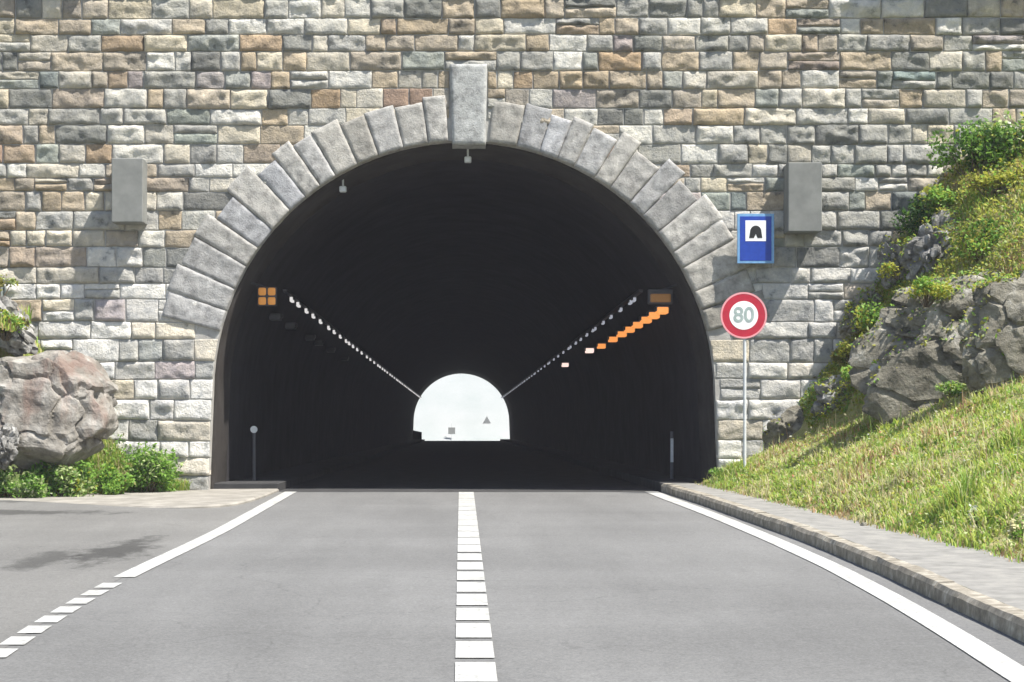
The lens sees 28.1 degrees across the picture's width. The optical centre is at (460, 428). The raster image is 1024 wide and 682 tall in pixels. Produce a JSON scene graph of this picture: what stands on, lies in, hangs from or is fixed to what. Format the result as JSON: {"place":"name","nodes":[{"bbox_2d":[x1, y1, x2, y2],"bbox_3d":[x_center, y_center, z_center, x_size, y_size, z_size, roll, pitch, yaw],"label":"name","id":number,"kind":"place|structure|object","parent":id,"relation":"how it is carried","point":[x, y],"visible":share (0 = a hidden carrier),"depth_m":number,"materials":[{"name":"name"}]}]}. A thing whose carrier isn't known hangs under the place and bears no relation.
{"place":"outdoors","nodes":[
{"label":"outdoors","id":0,"kind":"place"},
{"bbox_2d":[0,304,190,496],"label":"hillside","id":1,"kind":"structure","parent":0,"point":[5,353],"depth_m":39.48,"materials":[{"name":"green plant"}]},
{"bbox_2d":[0,350,118,473],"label":"boulder","id":2,"kind":"object","parent":1,"relation":"on","point":[57,406],"visible":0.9,"depth_m":37.79,"materials":[{"name":"grey stone"}]},
{"bbox_2d":[0,423,18,469],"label":"boulder","id":3,"kind":"object","parent":2,"relation":"on","point":[9,438],"visible":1,"depth_m":37.17,"materials":[{"name":"grey stone"}]},
{"bbox_2d":[0,296,37,356],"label":"boulder","id":4,"kind":"object","parent":2,"relation":"on","point":[17,344],"visible":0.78,"depth_m":38.67,"materials":[{"name":"grey stone"}]},
{"bbox_2d":[0,273,18,295],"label":"leafy bush","id":5,"kind":"object","parent":4,"relation":"on","point":[13,281],"visible":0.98,"depth_m":39.26,"materials":[{"name":"green plant"}]},
{"bbox_2d":[0,309,31,340],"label":"leafy bush","id":6,"kind":"object","parent":4,"relation":"on","point":[26,323],"visible":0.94,"depth_m":38.34,"materials":[{"name":"green plant"}]},
{"bbox_2d":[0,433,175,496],"bbox_3d":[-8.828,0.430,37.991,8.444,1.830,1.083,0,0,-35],"label":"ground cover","id":7,"kind":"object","parent":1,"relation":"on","point":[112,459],"visible":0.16,"depth_m":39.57,"materials":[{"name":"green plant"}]},
{"bbox_2d":[0,489,278,507],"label":"pavement","id":8,"kind":"structure","parent":0,"point":[213,498],"depth_m":36.91,"materials":[{"name":"concrete"}]},
{"bbox_2d":[0,464,21,497],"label":"leafy plant","id":9,"kind":"object","parent":8,"relation":"on","point":[5,475],"visible":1,"depth_m":37.49,"materials":[{"name":"green plant"}]},
{"bbox_2d":[0,471,55,497],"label":"leafy plant","id":10,"kind":"object","parent":8,"relation":"on","point":[30,488],"visible":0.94,"depth_m":37.45,"materials":[{"name":"green plant"}]},
{"bbox_2d":[19,460,97,496],"bbox_3d":[-7.445,0.973,37.918,1.500,0.912,0.573,0,0,0],"label":"leafy plant","id":11,"kind":"object","parent":8,"relation":"on","point":[56,477],"visible":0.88,"depth_m":37.82,"materials":[{"name":"green plant"}]},
{"bbox_2d":[81,463,135,494],"bbox_3d":[-6.652,1.033,38.552,1.116,0.770,0.567,0,0,36],"label":"leafy plant","id":12,"kind":"object","parent":8,"relation":"on","point":[110,483],"visible":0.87,"depth_m":38.50,"materials":[{"name":"green plant"}]},
{"bbox_2d":[122,441,183,492],"bbox_3d":[-5.867,0.821,39.190,1.197,1.167,0.719,0,0,-14],"label":"leafy plant","id":13,"kind":"object","parent":8,"relation":"on","point":[155,470],"visible":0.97,"depth_m":39.09,"materials":[{"name":"green plant"}]},
{"bbox_2d":[0,492,282,647],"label":"lay by","id":14,"kind":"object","parent":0,"point":[53,556],"visible":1,"depth_m":26.51,"materials":[{"name":"asphalt"}]},
{"bbox_2d":[279,441,659,491],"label":"tunnel road","id":15,"kind":"structure","parent":0,"point":[462,466],"depth_m":55.17,"materials":[{"name":"black asphalt"}]},
{"bbox_2d":[210,143,715,491],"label":"road tunnel","id":16,"kind":"structure","parent":15,"relation":"on","point":[502,270],"depth_m":54.51,"materials":[{"name":"concrete"}]},
{"bbox_2d":[250,426,257,479],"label":"marker post","id":17,"kind":"object","parent":16,"relation":"on","point":[253,429],"visible":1,"depth_m":42.57,"materials":[{"name":"grey metal"}]},
{"bbox_2d":[251,282,276,305],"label":"flood lamp","id":18,"kind":"object","parent":16,"relation":"attached to","point":[267,296],"visible":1,"depth_m":41.19,"materials":[{"name":"orange glass"}]},
{"bbox_2d":[269,313,282,320],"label":"wide lamp","id":19,"kind":"object","parent":16,"relation":"attached to","point":[275,316],"visible":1,"depth_m":46.23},
{"bbox_2d":[285,322,297,328],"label":"wide lamp","id":20,"kind":"object","parent":16,"relation":"attached to","point":[291,325],"visible":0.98,"depth_m":50.34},
{"bbox_2d":[289,296,294,302],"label":"tunnel lamp","id":21,"kind":"object","parent":16,"relation":"attached to","point":[292,299],"visible":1,"depth_m":47.35,"materials":[{"name":"grey"}]},
{"bbox_2d":[296,301,300,307],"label":"tunnel lamp","id":22,"kind":"object","parent":16,"relation":"attached to","point":[298,304],"visible":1,"depth_m":49.25,"materials":[{"name":"grey"}]},
{"bbox_2d":[305,334,315,340],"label":"wide lamp","id":23,"kind":"object","parent":16,"relation":"attached to","point":[310,337],"visible":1,"depth_m":56.74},
{"bbox_2d":[314,340,323,345],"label":"wide lamp","id":24,"kind":"object","parent":16,"relation":"attached to","point":[318,342],"visible":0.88,"depth_m":60.23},
{"bbox_2d":[326,347,335,352],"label":"wide lamp","id":25,"kind":"object","parent":16,"relation":"attached to","point":[330,349],"visible":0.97,"depth_m":65.73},
{"bbox_2d":[339,179,346,192],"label":"sensor box","id":26,"kind":"object","parent":16,"relation":"attached to","point":[342,188],"visible":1,"depth_m":40.43,"materials":[{"name":"metal"}]},
{"bbox_2d":[412,430,421,438],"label":"utility cabinet","id":27,"kind":"object","parent":16,"relation":"on","point":[417,434],"visible":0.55,"depth_m":201.60,"materials":[{"name":"black metal"}]},
{"bbox_2d":[413,374,509,440],"bbox_3d":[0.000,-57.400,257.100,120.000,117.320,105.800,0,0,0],"label":"tunnel exit","id":28,"kind":"object","parent":16,"relation":"attached to","point":[465,405],"visible":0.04,"depth_m":217.56,"materials":[{"name":"white"}]},
{"bbox_2d":[448,423,454,439],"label":"square sign","id":29,"kind":"object","parent":28,"relation":"on","point":[451,430],"visible":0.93,"depth_m":213.95,"materials":[{"name":"metal"}]},
{"bbox_2d":[464,149,470,162],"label":"sensor box","id":30,"kind":"object","parent":16,"relation":"attached to","point":[467,158],"visible":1,"depth_m":40.48,"materials":[{"name":"metal"}]},
{"bbox_2d":[561,362,568,366],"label":"wide lamp","id":31,"kind":"object","parent":16,"relation":"attached to","point":[564,364],"visible":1,"depth_m":78.74,"materials":[{"name":"beige"}]},
{"bbox_2d":[584,347,594,352],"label":"wide lamp","id":32,"kind":"object","parent":16,"relation":"attached to","point":[589,349],"visible":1,"depth_m":64.23,"materials":[{"name":"beige"}]},
{"bbox_2d":[596,343,605,348],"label":"wide lamp","id":33,"kind":"object","parent":16,"relation":"attached to","point":[600,345],"visible":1,"depth_m":59.23,"materials":[{"name":"orange plastic"}]},
{"bbox_2d":[607,336,617,341],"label":"wide lamp","id":34,"kind":"object","parent":16,"relation":"attached to","point":[612,338],"visible":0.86,"depth_m":54.73,"materials":[{"name":"orange"}]},
{"bbox_2d":[615,330,627,336],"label":"wide lamp","id":35,"kind":"object","parent":16,"relation":"attached to","point":[619,333],"visible":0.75,"depth_m":51.74,"materials":[{"name":"orange"}]},
{"bbox_2d":[623,326,635,332],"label":"wide lamp","id":36,"kind":"object","parent":16,"relation":"attached to","point":[627,329],"visible":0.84,"depth_m":49.33,"materials":[{"name":"orange"}]},
{"bbox_2d":[630,321,643,327],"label":"wide lamp","id":37,"kind":"object","parent":16,"relation":"attached to","point":[635,324],"visible":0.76,"depth_m":47.13,"materials":[{"name":"orange"}]},
{"bbox_2d":[639,316,652,323],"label":"wide lamp","id":38,"kind":"object","parent":16,"relation":"attached to","point":[643,320],"visible":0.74,"depth_m":44.95,"materials":[{"name":"orange"}]},
{"bbox_2d":[646,311,659,318],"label":"wide lamp","id":39,"kind":"object","parent":16,"relation":"attached to","point":[651,315],"visible":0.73,"depth_m":43.13,"materials":[{"name":"orange glass"}]},
{"bbox_2d":[654,306,668,314],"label":"wide lamp","id":40,"kind":"object","parent":16,"relation":"attached to","point":[661,310],"visible":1,"depth_m":41.34,"materials":[{"name":"orange glass"}]},
{"bbox_2d":[648,284,676,303],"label":"flood lamp","id":41,"kind":"object","parent":16,"relation":"attached to","point":[661,296],"visible":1,"depth_m":41.30,"materials":[{"name":"brown"}]},
{"bbox_2d":[670,431,672,478],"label":"marker post","id":42,"kind":"object","parent":16,"relation":"on","point":[671,454],"visible":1,"depth_m":43.17,"materials":[{"name":"metal"}]},
{"bbox_2d":[0,492,1023,681],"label":"road","id":43,"kind":"structure","parent":0,"point":[362,587],"depth_m":18.74,"materials":[{"name":"grey asphalt"}]},
{"bbox_2d":[0,648,18,656],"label":"edge dash","id":44,"kind":"object","parent":43,"relation":"on","point":[5,652],"visible":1,"depth_m":15.52,"materials":[{"name":"paint"}]},
{"bbox_2d":[0,636,35,644],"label":"edge dash","id":45,"kind":"object","parent":43,"relation":"on","point":[17,640],"visible":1,"depth_m":16.20,"materials":[{"name":"paint"}]},
{"bbox_2d":[17,626,50,632],"bbox_3d":[-3.532,1.663,16.970,0.215,0.010,0.520,0,0,0],"label":"edge dash","id":46,"kind":"object","parent":43,"relation":"on","point":[34,629],"visible":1,"depth_m":16.95,"materials":[{"name":"paint"}]},
{"bbox_2d":[35,616,65,621],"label":"edge dash","id":47,"kind":"object","parent":43,"relation":"on","point":[50,618],"visible":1,"depth_m":17.68,"materials":[{"name":"paint"}]},
{"bbox_2d":[51,606,81,611],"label":"edge dash","id":48,"kind":"object","parent":43,"relation":"on","point":[66,609],"visible":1,"depth_m":18.49,"materials":[{"name":"paint"}]},
{"bbox_2d":[65,598,94,603],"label":"edge dash","id":49,"kind":"object","parent":43,"relation":"on","point":[80,601],"visible":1,"depth_m":19.23,"materials":[{"name":"paint"}]},
{"bbox_2d":[81,590,107,594],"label":"edge dash","id":50,"kind":"object","parent":43,"relation":"on","point":[94,592],"visible":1,"depth_m":20.04,"materials":[{"name":"paint"}]},
{"bbox_2d":[94,583,120,587],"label":"edge dash","id":51,"kind":"object","parent":43,"relation":"on","point":[107,585],"visible":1,"depth_m":20.76,"materials":[{"name":"paint"}]},
{"bbox_2d":[114,492,294,576],"bbox_3d":[-3.403,1.405,30.874,0.314,0.339,18.355,0,0,1],"label":"edge line","id":52,"kind":"object","parent":43,"relation":"on","point":[137,570],"visible":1,"depth_m":26.97,"materials":[{"name":"paint"}]},
{"bbox_2d":[458,502,474,505],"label":"dash","id":53,"kind":"object","parent":43,"relation":"on","point":[466,504],"visible":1,"depth_m":35.45,"materials":[{"name":"paint"}]},
{"bbox_2d":[459,495,473,497],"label":"dash","id":54,"kind":"object","parent":43,"relation":"on","point":[466,496],"visible":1,"depth_m":38.12,"materials":[{"name":"paint"}]},
{"bbox_2d":[459,492,473,494],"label":"dash","id":55,"kind":"object","parent":43,"relation":"on","point":[466,493],"visible":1,"depth_m":39.23,"materials":[{"name":"paint"}]},
{"bbox_2d":[458,506,475,509],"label":"dash","id":56,"kind":"object","parent":43,"relation":"on","point":[466,507],"visible":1,"depth_m":34.26,"materials":[{"name":"paint"}]},
{"bbox_2d":[459,499,474,501],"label":"dash","id":57,"kind":"object","parent":43,"relation":"on","point":[466,500],"visible":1,"depth_m":36.74,"materials":[{"name":"paint"}]},
{"bbox_2d":[458,515,476,519],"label":"dash","id":58,"kind":"object","parent":43,"relation":"on","point":[467,517],"visible":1,"depth_m":31.84,"materials":[{"name":"paint"}]},
{"bbox_2d":[458,510,476,514],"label":"dash","id":59,"kind":"object","parent":43,"relation":"on","point":[466,512],"visible":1,"depth_m":33.14,"materials":[{"name":"paint"}]},
{"bbox_2d":[458,520,477,524],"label":"dash","id":60,"kind":"object","parent":43,"relation":"on","point":[467,522],"visible":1,"depth_m":30.64,"materials":[{"name":"paint"}]},
{"bbox_2d":[458,531,478,536],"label":"dash","id":61,"kind":"object","parent":43,"relation":"on","point":[468,533],"visible":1,"depth_m":28.19,"materials":[{"name":"paint"}]},
{"bbox_2d":[458,525,478,530],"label":"dash","id":62,"kind":"object","parent":43,"relation":"on","point":[467,527],"visible":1,"depth_m":29.31,"materials":[{"name":"paint"}]},
{"bbox_2d":[458,538,479,543],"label":"dash","id":63,"kind":"object","parent":43,"relation":"on","point":[468,540],"visible":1,"depth_m":26.88,"materials":[{"name":"paint"}]},
{"bbox_2d":[457,553,481,559],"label":"dash","id":64,"kind":"object","parent":43,"relation":"on","point":[469,556],"visible":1,"depth_m":24.38,"materials":[{"name":"paint"}]},
{"bbox_2d":[458,545,480,551],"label":"dash","id":65,"kind":"object","parent":43,"relation":"on","point":[469,548],"visible":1,"depth_m":25.61,"materials":[{"name":"paint"}]},
{"bbox_2d":[457,562,482,569],"bbox_3d":[0.105,1.548,23.100,0.290,0.019,1.000,0,0,0],"label":"dash","id":66,"kind":"object","parent":43,"relation":"on","point":[469,565],"visible":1,"depth_m":23.06,"materials":[{"name":"paint"}]},
{"bbox_2d":[457,572,484,579],"bbox_3d":[0.105,1.571,21.860,0.290,0.019,1.000,0,0,0],"label":"dash","id":67,"kind":"object","parent":43,"relation":"on","point":[470,575],"visible":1,"depth_m":21.76,"materials":[{"name":"paint"}]},
{"bbox_2d":[457,582,485,591],"bbox_3d":[0.105,1.594,20.620,0.290,0.019,1.000,0,0,0],"label":"dash","id":68,"kind":"object","parent":43,"relation":"on","point":[471,586],"visible":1,"depth_m":20.55,"materials":[{"name":"paint"}]},
{"bbox_2d":[456,594,487,604],"bbox_3d":[0.105,1.618,19.380,0.290,0.019,1.000,0,0,0],"label":"dash","id":69,"kind":"object","parent":43,"relation":"on","point":[471,599],"visible":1,"depth_m":19.37,"materials":[{"name":"paint"}]},
{"bbox_2d":[456,608,489,619],"bbox_3d":[0.105,1.641,18.140,0.290,0.019,1.000,0,0,0],"label":"dash","id":70,"kind":"object","parent":43,"relation":"on","point":[472,613],"visible":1,"depth_m":18.08,"materials":[{"name":"paint"}]},
{"bbox_2d":[456,623,491,636],"bbox_3d":[0.105,1.664,16.900,0.290,0.019,1.000,0,0,0],"label":"dash","id":71,"kind":"object","parent":43,"relation":"on","point":[473,629],"visible":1,"depth_m":16.87,"materials":[{"name":"paint"}]},
{"bbox_2d":[455,641,494,657],"bbox_3d":[0.105,1.687,15.660,0.290,0.019,1.000,0,0,0],"label":"dash","id":72,"kind":"object","parent":43,"relation":"on","point":[474,649],"visible":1,"depth_m":15.64,"materials":[{"name":"paint"}]},
{"bbox_2d":[455,662,497,681],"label":"dash","id":73,"kind":"object","parent":43,"relation":"on","point":[475,671],"visible":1,"depth_m":14.37,"materials":[{"name":"paint"}]},
{"bbox_2d":[647,492,1023,681],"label":"edge line","id":74,"kind":"object","parent":43,"relation":"on","point":[1005,666],"visible":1,"depth_m":18.83,"materials":[{"name":"paint"}]},
{"bbox_2d":[661,483,1023,642],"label":"stone kerb","id":75,"kind":"structure","parent":43,"relation":"on","point":[1007,619],"depth_m":21.96,"materials":[{"name":"stone"}]},
{"bbox_2d":[671,483,1023,610],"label":"pavement","id":76,"kind":"structure","parent":0,"point":[998,578],"depth_m":23.18,"materials":[{"name":"grey concrete"}]},
{"bbox_2d":[0,0,1023,498],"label":"portal wall","id":77,"kind":"structure","parent":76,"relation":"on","point":[168,168],"depth_m":39.97,"materials":[{"name":"stone"}]},
{"bbox_2d":[737,214,773,263],"bbox_3d":[5.712,-3.679,39.878,0.723,0.971,0.444,0,0,0],"label":"tunnel sign","id":78,"kind":"object","parent":77,"relation":"attached to","point":[755,238],"visible":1,"depth_m":39.66,"materials":[{"name":"metal"}]},
{"bbox_2d":[695,144,1023,562],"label":"hillside","id":79,"kind":"structure","parent":0,"point":[803,429],"depth_m":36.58,"materials":[{"name":"green plant"}]},
{"bbox_2d":[708,466,722,476],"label":"leafy plant","id":80,"kind":"object","parent":79,"relation":"on","point":[716,470],"visible":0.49,"depth_m":39.38,"materials":[{"name":"green plant"}]},
{"bbox_2d":[720,292,766,467],"bbox_3d":[5.332,-0.699,38.623,0.882,3.745,0.085,0,0,0],"label":"sign post","id":81,"kind":"object","parent":79,"relation":"on","point":[743,315],"visible":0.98,"depth_m":38.59,"materials":[{"name":"metal"}]},
{"bbox_2d":[762,405,803,452],"bbox_3d":[6.634,0.273,39.541,1.630,1.443,0.895,0,0,0],"label":"rock outcrop","id":82,"kind":"object","parent":79,"relation":"on","point":[792,417],"visible":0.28,"depth_m":39.45,"materials":[{"name":"grey stone"}]},
{"bbox_2d":[810,375,850,416],"bbox_3d":[7.257,-0.471,38.857,1.125,1.133,1.009,0,0,26],"label":"rock outcrop","id":83,"kind":"object","parent":79,"relation":"on","point":[823,399],"visible":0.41,"depth_m":38.63,"materials":[{"name":"grey stone"}]},
{"bbox_2d":[830,332,860,363],"bbox_3d":[7.426,-1.478,39.018,0.806,0.714,0.670,0,0,-16],"label":"leafy bush","id":84,"kind":"object","parent":79,"relation":"on","point":[839,352],"visible":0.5,"depth_m":38.90,"materials":[{"name":"green plant"}]},
{"bbox_2d":[840,365,852,382],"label":"leafy plant","id":85,"kind":"object","parent":79,"relation":"on","point":[845,375],"visible":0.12,"depth_m":37.99,"materials":[{"name":"green plant"}]},
{"bbox_2d":[838,290,882,337],"bbox_3d":[7.777,-2.156,39.644,0.823,1.037,0.832,0,0,-23],"label":"rock outcrop","id":86,"kind":"object","parent":79,"relation":"on","point":[845,329],"visible":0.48,"depth_m":39.51,"materials":[{"name":"grey stone"}]},
{"bbox_2d":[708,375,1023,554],"bbox_3d":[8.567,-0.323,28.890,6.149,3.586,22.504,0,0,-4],"label":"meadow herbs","id":87,"kind":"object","parent":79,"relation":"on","point":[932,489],"visible":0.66,"depth_m":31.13,"materials":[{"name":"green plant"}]},
{"bbox_2d":[851,302,894,336],"bbox_3d":[7.978,-1.983,38.596,1.158,0.810,0.933,0,0,0],"label":"leafy bush","id":88,"kind":"object","parent":79,"relation":"on","point":[872,313],"visible":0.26,"depth_m":38.44,"materials":[{"name":"green plant"}]},
{"bbox_2d":[876,259,901,282],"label":"yellow shrub","id":89,"kind":"object","parent":79,"relation":"on","point":[892,266],"visible":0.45,"depth_m":38.77,"materials":[{"name":"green plant"}]},
{"bbox_2d":[877,242,906,288],"bbox_3d":[8.425,-3.087,39.189,0.738,0.995,0.841,0,0,-40],"label":"rock outcrop","id":90,"kind":"object","parent":79,"relation":"on","point":[887,249],"visible":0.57,"depth_m":39.02,"materials":[{"name":"grey stone"}]},
{"bbox_2d":[763,136,1023,442],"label":"ground cover","id":91,"kind":"object","parent":79,"relation":"on","point":[808,420],"visible":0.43,"depth_m":37.94,"materials":[{"name":"green plant"}]},
{"bbox_2d":[889,193,937,237],"bbox_3d":[8.716,-4.034,39.239,0.943,0.992,0.977,0,0,0],"label":"trailing shrub","id":92,"kind":"object","parent":79,"relation":"on","point":[917,210],"visible":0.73,"depth_m":39.09,"materials":[{"name":"green plant"}]},
{"bbox_2d":[848,269,1002,425],"bbox_3d":[10.693,-1.008,35.364,7.953,3.917,1.761,0,0,0],"label":"rock slab","id":93,"kind":"object","parent":79,"relation":"on","point":[912,379],"visible":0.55,"depth_m":34.98,"materials":[{"name":"grey stone"}]},
{"bbox_2d":[904,276,958,307],"bbox_3d":[8.033,-2.342,35.018,0.848,0.556,0.847,0,0,0],"label":"mossy cushion","id":94,"kind":"object","parent":93,"relation":"on","point":[924,285],"visible":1,"depth_m":34.84,"materials":[{"name":"green plant"}]},
{"bbox_2d":[900,210,958,280],"bbox_3d":[8.952,-3.366,38.340,1.165,1.461,1.268,0,0,-37],"label":"rock outcrop","id":95,"kind":"object","parent":79,"relation":"on","point":[925,245],"visible":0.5,"depth_m":38.09,"materials":[{"name":"grey stone"}]},
{"bbox_2d":[918,182,965,214],"bbox_3d":[9.262,-4.326,38.977,1.127,0.730,0.915,0,0,0],"label":"leafy bush","id":96,"kind":"object","parent":79,"relation":"on","point":[937,196],"visible":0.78,"depth_m":38.76,"materials":[{"name":"green plant"}]},
{"bbox_2d":[935,380,969,397],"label":"leafy plant","id":97,"kind":"object","parent":79,"relation":"on","point":[954,387],"visible":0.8,"depth_m":34.58,"materials":[{"name":"green plant"}]},
{"bbox_2d":[933,212,1012,262],"bbox_3d":[9.313,-3.414,36.630,1.857,0.956,0.998,0,0,0],"label":"leafy bush","id":98,"kind":"object","parent":79,"relation":"on","point":[982,241],"visible":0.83,"depth_m":36.46,"materials":[{"name":"green plant"}]},
{"bbox_2d":[925,116,1022,176],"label":"leafy bush","id":99,"kind":"object","parent":79,"relation":"on","point":[976,150],"visible":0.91,"depth_m":39.07,"materials":[{"name":"green plant"}]},
{"bbox_2d":[967,504,989,525],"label":"flowering plant","id":100,"kind":"object","parent":79,"relation":"on","point":[971,508],"visible":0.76,"depth_m":24.60,"materials":[{"name":"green plant"}]},
{"bbox_2d":[957,165,1023,199],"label":"yellow shrub","id":101,"kind":"object","parent":79,"relation":"on","point":[979,183],"visible":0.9,"depth_m":37.70,"materials":[{"name":"green plant"}]},
{"bbox_2d":[958,270,1023,394],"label":"rock slab","id":102,"kind":"object","parent":79,"relation":"on","point":[984,362],"visible":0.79,"depth_m":33.05,"materials":[{"name":"grey stone"}]},
{"bbox_2d":[978,109,1023,158],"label":"leafy bush","id":103,"kind":"object","parent":79,"relation":"on","point":[1004,133],"visible":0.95,"depth_m":38.88,"materials":[{"name":"green plant"}]},
{"bbox_2d":[992,183,1013,193],"bbox_3d":[10.229,-4.279,38.001,0.826,0.638,0.936,0,0,43],"label":"rock outcrop","id":104,"kind":"object","parent":79,"relation":"on","point":[1001,189],"visible":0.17,"depth_m":37.73,"materials":[{"name":"grey stone"}]},
{"bbox_2d":[1006,506,1023,542],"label":"flowering plant","id":105,"kind":"object","parent":79,"relation":"on","point":[1014,526],"visible":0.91,"depth_m":22.86,"materials":[{"name":"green plant"}]}
]}

